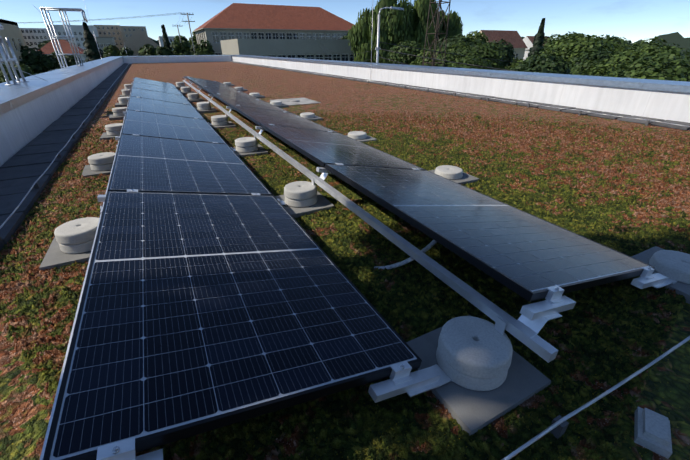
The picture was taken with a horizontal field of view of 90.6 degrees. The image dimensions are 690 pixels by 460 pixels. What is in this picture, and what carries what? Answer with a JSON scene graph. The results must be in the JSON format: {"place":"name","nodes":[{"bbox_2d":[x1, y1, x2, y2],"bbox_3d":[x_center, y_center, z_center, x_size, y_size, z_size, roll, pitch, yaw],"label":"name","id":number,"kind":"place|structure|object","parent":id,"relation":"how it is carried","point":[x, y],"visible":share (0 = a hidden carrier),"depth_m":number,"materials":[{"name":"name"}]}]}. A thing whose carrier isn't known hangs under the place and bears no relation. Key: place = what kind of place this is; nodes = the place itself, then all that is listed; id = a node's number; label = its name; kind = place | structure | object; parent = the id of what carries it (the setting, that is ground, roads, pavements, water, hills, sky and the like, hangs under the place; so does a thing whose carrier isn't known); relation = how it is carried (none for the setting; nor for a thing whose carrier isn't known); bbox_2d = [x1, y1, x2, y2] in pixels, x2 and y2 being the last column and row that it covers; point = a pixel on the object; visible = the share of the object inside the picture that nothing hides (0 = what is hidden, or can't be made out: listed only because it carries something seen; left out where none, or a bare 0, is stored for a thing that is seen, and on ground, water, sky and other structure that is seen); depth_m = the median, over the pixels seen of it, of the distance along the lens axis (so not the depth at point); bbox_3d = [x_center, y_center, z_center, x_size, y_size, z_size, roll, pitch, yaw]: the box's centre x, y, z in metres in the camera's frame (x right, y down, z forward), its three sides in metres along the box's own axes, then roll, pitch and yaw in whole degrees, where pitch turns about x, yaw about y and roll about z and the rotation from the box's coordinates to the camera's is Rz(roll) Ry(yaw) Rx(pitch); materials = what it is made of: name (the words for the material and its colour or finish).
{"place":"outdoors","nodes":[
{"label":"outdoors","id":0,"kind":"place"},
{"bbox_2d":[20,28,49,50],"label":"apartment block","id":1,"kind":"structure","parent":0,"point":[33,37],"depth_m":188.14,"materials":[{"name":"grey paint"}]},
{"bbox_2d":[38,39,86,69],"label":"white house","id":2,"kind":"structure","parent":0,"point":[47,48],"depth_m":67.48,"materials":[{"name":"paint"}]},
{"bbox_2d":[47,25,98,49],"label":"apartment block","id":3,"kind":"structure","parent":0,"point":[77,31],"depth_m":177.08,"materials":[{"name":"grey paint"}]},
{"bbox_2d":[94,37,115,52],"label":"apartment block","id":4,"kind":"structure","parent":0,"point":[103,42],"depth_m":150.09,"materials":[{"name":"grey paint"}]},
{"bbox_2d":[94,25,124,49],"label":"apartment block","id":5,"kind":"structure","parent":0,"point":[114,31],"depth_m":216.95,"materials":[{"name":"paint"}]},
{"bbox_2d":[120,26,147,42],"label":"apartment block","id":6,"kind":"structure","parent":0,"point":[127,32],"depth_m":209.71,"materials":[{"name":"paint"}]},
{"bbox_2d":[122,28,159,55],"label":"building","id":7,"kind":"structure","parent":0,"point":[138,39],"depth_m":81.43,"materials":[{"name":"paint"}]},
{"bbox_2d":[158,36,176,49],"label":"apartment block","id":8,"kind":"structure","parent":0,"point":[161,39],"depth_m":176.01,"materials":[{"name":"grey paint"}]},
{"bbox_2d":[193,3,354,54],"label":"school building","id":9,"kind":"structure","parent":0,"point":[245,21],"depth_m":75.20,"materials":[{"name":"red tile"}]},
{"bbox_2d":[0,0,689,42],"label":"sky","id":10,"kind":"structure","parent":0,"point":[633,20],"materials":[{"name":"blue"}]},
{"bbox_2d":[479,30,527,60],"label":"house","id":11,"kind":"structure","parent":0,"point":[514,39],"depth_m":98.69,"materials":[{"name":"red tile"}]},
{"bbox_2d":[523,36,547,58],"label":"house","id":12,"kind":"structure","parent":0,"point":[528,41],"depth_m":117.64,"materials":[{"name":"grey paint"}]},
{"label":"street ground","id":13,"kind":"structure","parent":0,"visible":0},
{"bbox_2d":[0,19,28,64],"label":"neighbour block","id":14,"kind":"structure","parent":13,"relation":"on","point":[11,32],"depth_m":47.20,"materials":[{"name":"beige paint"}]},
{"bbox_2d":[0,63,37,82],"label":"bush","id":15,"kind":"object","parent":13,"relation":"on","point":[24,68],"visible":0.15,"depth_m":34.80,"materials":[{"name":"green plant"}]},
{"bbox_2d":[19,44,59,73],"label":"round tree","id":16,"kind":"object","parent":13,"relation":"on","point":[38,62],"visible":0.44,"depth_m":49.73,"materials":[{"name":"green plant"}]},
{"bbox_2d":[38,39,50,48],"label":"tree","id":17,"kind":"object","parent":13,"relation":"on","point":[43,43],"visible":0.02,"depth_m":95.69,"materials":[{"name":"green plant"}]},
{"bbox_2d":[51,51,84,68],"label":"bush","id":18,"kind":"object","parent":13,"relation":"on","point":[70,60],"visible":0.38,"depth_m":55.02,"materials":[{"name":"green plant"}]},
{"bbox_2d":[82,22,104,61],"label":"dark conifer tree","id":19,"kind":"object","parent":13,"relation":"on","point":[91,51],"visible":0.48,"depth_m":61.97,"materials":[{"name":"green plant"}]},
{"bbox_2d":[102,46,116,57],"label":"tree","id":20,"kind":"object","parent":13,"relation":"on","point":[109,51],"visible":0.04,"depth_m":72.25,"materials":[{"name":"green plant"}]},
{"bbox_2d":[103,45,120,55],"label":"round tree","id":21,"kind":"object","parent":13,"relation":"on","point":[117,50],"visible":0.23,"depth_m":84.32,"materials":[{"name":"green plant"}]},
{"bbox_2d":[120,47,135,55],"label":"tree","id":22,"kind":"object","parent":13,"relation":"on","point":[123,51],"visible":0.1,"depth_m":70.96,"materials":[{"name":"green plant"}]},
{"bbox_2d":[138,46,147,55],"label":"tree","id":23,"kind":"object","parent":13,"relation":"on","point":[140,53],"visible":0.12,"depth_m":75.65,"materials":[{"name":"green plant"}]},
{"bbox_2d":[143,44,170,55],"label":"tree","id":24,"kind":"object","parent":13,"relation":"on","point":[150,50],"visible":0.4,"depth_m":73.95,"materials":[{"name":"green plant"}]},
{"bbox_2d":[155,47,175,55],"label":"tree","id":25,"kind":"object","parent":13,"relation":"on","point":[164,51],"visible":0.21,"depth_m":70.16,"materials":[{"name":"green plant"}]},
{"bbox_2d":[161,24,172,50],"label":"conifer tree","id":26,"kind":"object","parent":13,"relation":"on","point":[166,42],"visible":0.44,"depth_m":75.01,"materials":[{"name":"green plant"}]},
{"bbox_2d":[170,40,188,54],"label":"tree","id":27,"kind":"object","parent":13,"relation":"on","point":[177,47],"visible":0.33,"depth_m":72.61,"materials":[{"name":"green plant"}]},
{"bbox_2d":[173,35,189,52],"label":"tree","id":28,"kind":"object","parent":13,"relation":"on","point":[184,42],"visible":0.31,"depth_m":100.36,"materials":[{"name":"green plant"}]},
{"bbox_2d":[181,13,194,54],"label":"utility pole","id":29,"kind":"object","parent":13,"relation":"on","point":[187,14],"visible":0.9,"depth_m":63.83,"materials":[{"name":"wood"}]},
{"bbox_2d":[21,12,521,71],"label":"overhead lines","id":30,"kind":"structure","parent":29,"relation":"hanging from","point":[350,54],"depth_m":18.57,"materials":[{"name":"black metal"}]},
{"bbox_2d":[189,32,196,44],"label":"tree","id":31,"kind":"object","parent":13,"relation":"on","point":[194,39],"visible":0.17,"depth_m":95.08,"materials":[{"name":"green plant"}]},
{"bbox_2d":[189,44,199,54],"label":"tree","id":32,"kind":"object","parent":13,"relation":"on","point":[196,46],"visible":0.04,"depth_m":69.62,"materials":[{"name":"green plant"}]},
{"bbox_2d":[194,40,215,54],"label":"tree","id":33,"kind":"object","parent":13,"relation":"on","point":[204,49],"visible":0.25,"depth_m":66.14,"materials":[{"name":"green plant"}]},
{"bbox_2d":[220,39,355,61],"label":"building wing","id":34,"kind":"structure","parent":13,"relation":"on","point":[301,48],"depth_m":55.20,"materials":[{"name":"grey paint"}]},
{"bbox_2d":[348,8,375,62],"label":"birch tree","id":35,"kind":"object","parent":13,"relation":"on","point":[358,35],"visible":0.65,"depth_m":52.34,"materials":[{"name":"green plant"}]},
{"bbox_2d":[375,6,403,62],"bbox_3d":[2.207,-6.696,18.759,1.470,9.383,0.260,-14,31,-24],"label":"street lamp","id":36,"kind":"object","parent":13,"relation":"on","point":[378,32],"visible":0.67,"depth_m":16.75,"materials":[{"name":"grey metal"}]},
{"bbox_2d":[368,0,416,63],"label":"birch tree","id":37,"kind":"object","parent":13,"relation":"on","point":[396,26],"visible":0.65,"depth_m":47.83,"materials":[{"name":"green plant"}]},
{"bbox_2d":[388,40,432,64],"bbox_3d":[7.051,-16.407,38.089,5.146,8.282,5.158,-14,31,-24],"label":"tree","id":38,"kind":"object","parent":13,"relation":"on","point":[402,58],"visible":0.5,"depth_m":35.28,"materials":[{"name":"green plant"}]},
{"bbox_2d":[149,32,689,55],"bbox_3d":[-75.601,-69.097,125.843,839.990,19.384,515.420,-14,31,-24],"label":"treeline","id":39,"kind":"object","parent":13,"relation":"on","point":[676,38],"visible":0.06,"depth_m":280.50,"materials":[{"name":"green plant"}]},
{"bbox_2d":[410,0,442,47],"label":"birch tree","id":40,"kind":"object","parent":13,"relation":"on","point":[421,8],"visible":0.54,"depth_m":48.22,"materials":[{"name":"green plant"}]},
{"bbox_2d":[422,0,450,66],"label":"lattice mast","id":41,"kind":"object","parent":13,"relation":"on","point":[433,62],"visible":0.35,"depth_m":21.84,"materials":[{"name":"metal"}]},
{"bbox_2d":[410,41,472,65],"bbox_3d":[9.268,-14.258,34.226,6.290,8.111,7.108,1,28,2],"label":"tree","id":42,"kind":"object","parent":13,"relation":"on","point":[419,62],"visible":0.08,"depth_m":32.21,"materials":[{"name":"green plant"}]},
{"bbox_2d":[437,10,462,43],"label":"birch tree","id":43,"kind":"object","parent":13,"relation":"on","point":[455,25],"visible":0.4,"depth_m":50.80,"materials":[{"name":"green plant"}]},
{"bbox_2d":[431,33,488,50],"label":"tree","id":44,"kind":"object","parent":13,"relation":"on","point":[453,40],"visible":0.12,"depth_m":37.81,"materials":[{"name":"green plant"}]},
{"bbox_2d":[435,41,506,68],"bbox_3d":[9.175,-10.223,26.775,6.244,8.008,5.343,-14,31,-24],"label":"tree","id":45,"kind":"object","parent":13,"relation":"on","point":[482,51],"visible":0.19,"depth_m":24.42,"materials":[{"name":"green plant"}]},
{"bbox_2d":[450,55,493,69],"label":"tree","id":46,"kind":"object","parent":13,"relation":"on","point":[475,60],"visible":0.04,"depth_m":18.29,"materials":[{"name":"green plant"}]},
{"bbox_2d":[464,30,488,42],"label":"tree","id":47,"kind":"object","parent":13,"relation":"on","point":[477,35],"visible":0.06,"depth_m":47.50,"materials":[{"name":"green plant"}]},
{"bbox_2d":[463,38,515,67],"bbox_3d":[10.787,-12.136,30.084,5.583,8.258,5.289,-14,31,-24],"label":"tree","id":48,"kind":"object","parent":13,"relation":"on","point":[508,50],"visible":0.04,"depth_m":27.42,"materials":[{"name":"green plant"}]},
{"bbox_2d":[505,55,538,68],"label":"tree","id":49,"kind":"object","parent":13,"relation":"on","point":[514,64],"visible":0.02,"depth_m":32.20,"materials":[{"name":"green plant"}]},
{"bbox_2d":[510,61,536,70],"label":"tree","id":50,"kind":"object","parent":13,"relation":"on","point":[518,67],"depth_m":18.97,"materials":[{"name":"green plant"}]},
{"bbox_2d":[528,18,544,57],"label":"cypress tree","id":51,"kind":"object","parent":13,"relation":"on","point":[538,41],"visible":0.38,"depth_m":32.67,"materials":[{"name":"green plant"}]},
{"bbox_2d":[521,49,553,67],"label":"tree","id":52,"kind":"object","parent":13,"relation":"on","point":[530,57],"depth_m":24.16,"materials":[{"name":"green plant"}]},
{"bbox_2d":[519,53,571,74],"bbox_3d":[8.459,-3.432,14.693,3.505,7.406,3.976,-14,31,-24],"label":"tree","id":53,"kind":"object","parent":13,"relation":"on","point":[549,64],"visible":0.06,"depth_m":13.29,"materials":[{"name":"green plant"}]},
{"bbox_2d":[542,31,594,50],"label":"tree","id":54,"kind":"object","parent":13,"relation":"on","point":[549,40],"visible":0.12,"depth_m":39.94,"materials":[{"name":"green plant"}]},
{"bbox_2d":[539,34,635,67],"bbox_3d":[14.254,-7.917,22.125,6.624,8.265,5.834,-14,31,-24],"label":"tree","id":55,"kind":"object","parent":13,"relation":"on","point":[570,51],"visible":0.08,"depth_m":19.19,"materials":[{"name":"green plant"}]},
{"bbox_2d":[570,59,607,74],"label":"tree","id":56,"kind":"object","parent":13,"relation":"on","point":[584,66],"visible":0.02,"depth_m":15.82,"materials":[{"name":"green plant"}]},
{"bbox_2d":[563,57,620,71],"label":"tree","id":57,"kind":"object","parent":13,"relation":"on","point":[583,62],"depth_m":17.77,"materials":[{"name":"green plant"}]},
{"bbox_2d":[583,64,637,77],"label":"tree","id":58,"kind":"object","parent":13,"relation":"on","point":[601,71],"depth_m":13.17,"materials":[{"name":"green plant"}]},
{"bbox_2d":[588,34,641,48],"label":"tree","id":59,"kind":"object","parent":13,"relation":"on","point":[618,39],"visible":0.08,"depth_m":34.86,"materials":[{"name":"green plant"}]},
{"bbox_2d":[569,43,687,76],"bbox_3d":[13.932,-5.325,17.799,6.854,7.774,6.011,1,28,2],"label":"tree","id":60,"kind":"object","parent":13,"relation":"on","point":[599,56],"depth_m":17.07,"materials":[{"name":"green plant"}]},
{"bbox_2d":[570,46,689,81],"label":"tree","id":61,"kind":"object","parent":13,"relation":"on","point":[676,70],"visible":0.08,"depth_m":12.14,"materials":[{"name":"green plant"}]},
{"bbox_2d":[598,44,683,76],"bbox_3d":[12.378,-4.002,15.382,4.403,7.735,5.194,5,29,10],"label":"tree","id":62,"kind":"object","parent":13,"relation":"on","point":[618,60],"visible":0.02,"depth_m":13.84,"materials":[{"name":"green plant"}]},
{"bbox_2d":[624,36,670,50],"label":"tree","id":63,"kind":"object","parent":13,"relation":"on","point":[645,42],"depth_m":21.12,"materials":[{"name":"green plant"}]},
{"bbox_2d":[627,70,681,80],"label":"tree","id":64,"kind":"object","parent":13,"relation":"on","point":[648,76],"depth_m":10.93,"materials":[{"name":"green plant"}]},
{"bbox_2d":[631,41,689,73],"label":"tree","id":65,"kind":"object","parent":13,"relation":"on","point":[684,52],"depth_m":16.88,"materials":[{"name":"green plant"}]},
{"bbox_3d":[-4.645,-3.277,15.492,10.690,6.490,45.540,-14,31,-24],"label":"building wall","id":66,"kind":"object","parent":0,"visible":0},
{"bbox_2d":[0,56,123,165],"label":"parapet wall","id":67,"kind":"structure","parent":66,"relation":"on","point":[33,108],"depth_m":5.73,"materials":[{"name":"white paint"}]},
{"bbox_2d":[0,23,45,84],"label":"metal railing","id":68,"kind":"object","parent":67,"relation":"attached to","point":[6,59],"visible":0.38,"depth_m":6.22,"materials":[{"name":"metal"}]},
{"bbox_2d":[33,5,87,67],"bbox_3d":[-9.859,-5.325,13.090,1.280,5.413,1.134,-14,31,-24],"label":"roof ladder","id":69,"kind":"object","parent":67,"relation":"on","point":[67,37],"visible":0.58,"depth_m":12.15,"materials":[{"name":"metal"}]},
{"bbox_2d":[122,55,231,63],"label":"parapet wall","id":70,"kind":"structure","parent":66,"relation":"on","point":[172,58],"depth_m":30.89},
{"bbox_2d":[0,62,689,459],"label":"green roof","id":71,"kind":"structure","parent":66,"relation":"on","point":[26,404],"depth_m":5.71,"materials":[{"name":"green plant"}]},
{"bbox_2d":[270,98,320,105],"bbox_3d":[-1.197,-3.058,8.100,0.900,0.030,1.050,-14,31,-24],"label":"drain gravel patch","id":72,"kind":"object","parent":71,"relation":"on","point":[295,101],"visible":0.98,"depth_m":8.05,"materials":[{"name":"white gravel"}]},
{"bbox_2d":[0,64,649,438],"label":"cable holders","id":73,"kind":"object","parent":71,"relation":"on","point":[558,431],"visible":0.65,"depth_m":1.11,"materials":[{"name":"grey plastic"}]},
{"bbox_2d":[0,6,689,459],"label":"lightning wire","id":74,"kind":"object","parent":73,"relation":"on","point":[558,422],"visible":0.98,"depth_m":1.28,"materials":[{"name":"metal"}]},
{"bbox_2d":[0,109,689,459],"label":"sedum tufts","id":75,"kind":"object","parent":71,"relation":"on","point":[613,340],"visible":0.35,"depth_m":1.81,"materials":[{"name":"green plant"}]},
{"bbox_2d":[0,61,689,250],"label":"strip","id":76,"kind":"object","parent":71,"relation":"on","point":[23,169],"depth_m":4.71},
{"bbox_2d":[39,84,689,435],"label":"ballast slabs","id":77,"kind":"structure","parent":71,"relation":"on","point":[472,412],"depth_m":1.31,"materials":[{"name":"grey concrete"}]},
{"bbox_2d":[54,82,689,390],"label":"concrete ballast weights","id":78,"kind":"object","parent":71,"relation":"on","point":[474,353],"depth_m":1.81,"materials":[{"name":"grey concrete"}]},
{"bbox_2d":[40,76,676,459],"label":"mounting rails","id":79,"kind":"object","parent":78,"relation":"on","point":[526,327],"visible":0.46,"depth_m":1.26,"materials":[{"name":"silver metal"}]},
{"bbox_2d":[43,77,421,459],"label":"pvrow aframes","id":80,"kind":"object","parent":79,"relation":"on","point":[145,440],"visible":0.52,"depth_m":1.07,"materials":[{"name":"black"}]},
{"bbox_2d":[53,77,413,457],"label":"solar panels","id":81,"kind":"object","parent":80,"relation":"in","point":[159,211],"visible":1,"depth_m":1.31,"materials":[{"name":"blue glass"}]},
{"bbox_2d":[112,77,651,453],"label":"clamps","id":82,"kind":"object","parent":79,"relation":"on","point":[115,449],"visible":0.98,"depth_m":1.15,"materials":[{"name":"silver metal"}]},
{"bbox_2d":[185,76,654,301],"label":"solar panel frames","id":83,"kind":"object","parent":79,"relation":"on","point":[527,294],"visible":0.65,"depth_m":1.73,"materials":[{"name":"black"}]},
{"bbox_2d":[186,76,647,289],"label":"solar panels","id":84,"kind":"object","parent":83,"relation":"in","point":[486,220],"visible":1,"depth_m":2.03,"materials":[{"name":"glass"}]},
{"bbox_2d":[128,63,671,458],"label":"wire blocks","id":85,"kind":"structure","parent":71,"relation":"on","point":[652,430],"depth_m":1.09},
{"bbox_2d":[374,239,436,269],"bbox_3d":[0.364,0.119,1.899,0.398,0.243,0.056,-3,28,-6],"label":"cable conduit","id":86,"kind":"object","parent":71,"relation":"on","point":[433,242],"visible":0.65,"depth_m":1.90,"materials":[{"name":"grey plastic"}]},
{"bbox_2d":[231,55,689,122],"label":"parapet wall","id":87,"kind":"structure","parent":66,"relation":"on","point":[662,99],"depth_m":7.63,"materials":[{"name":"white paint"}]}
]}

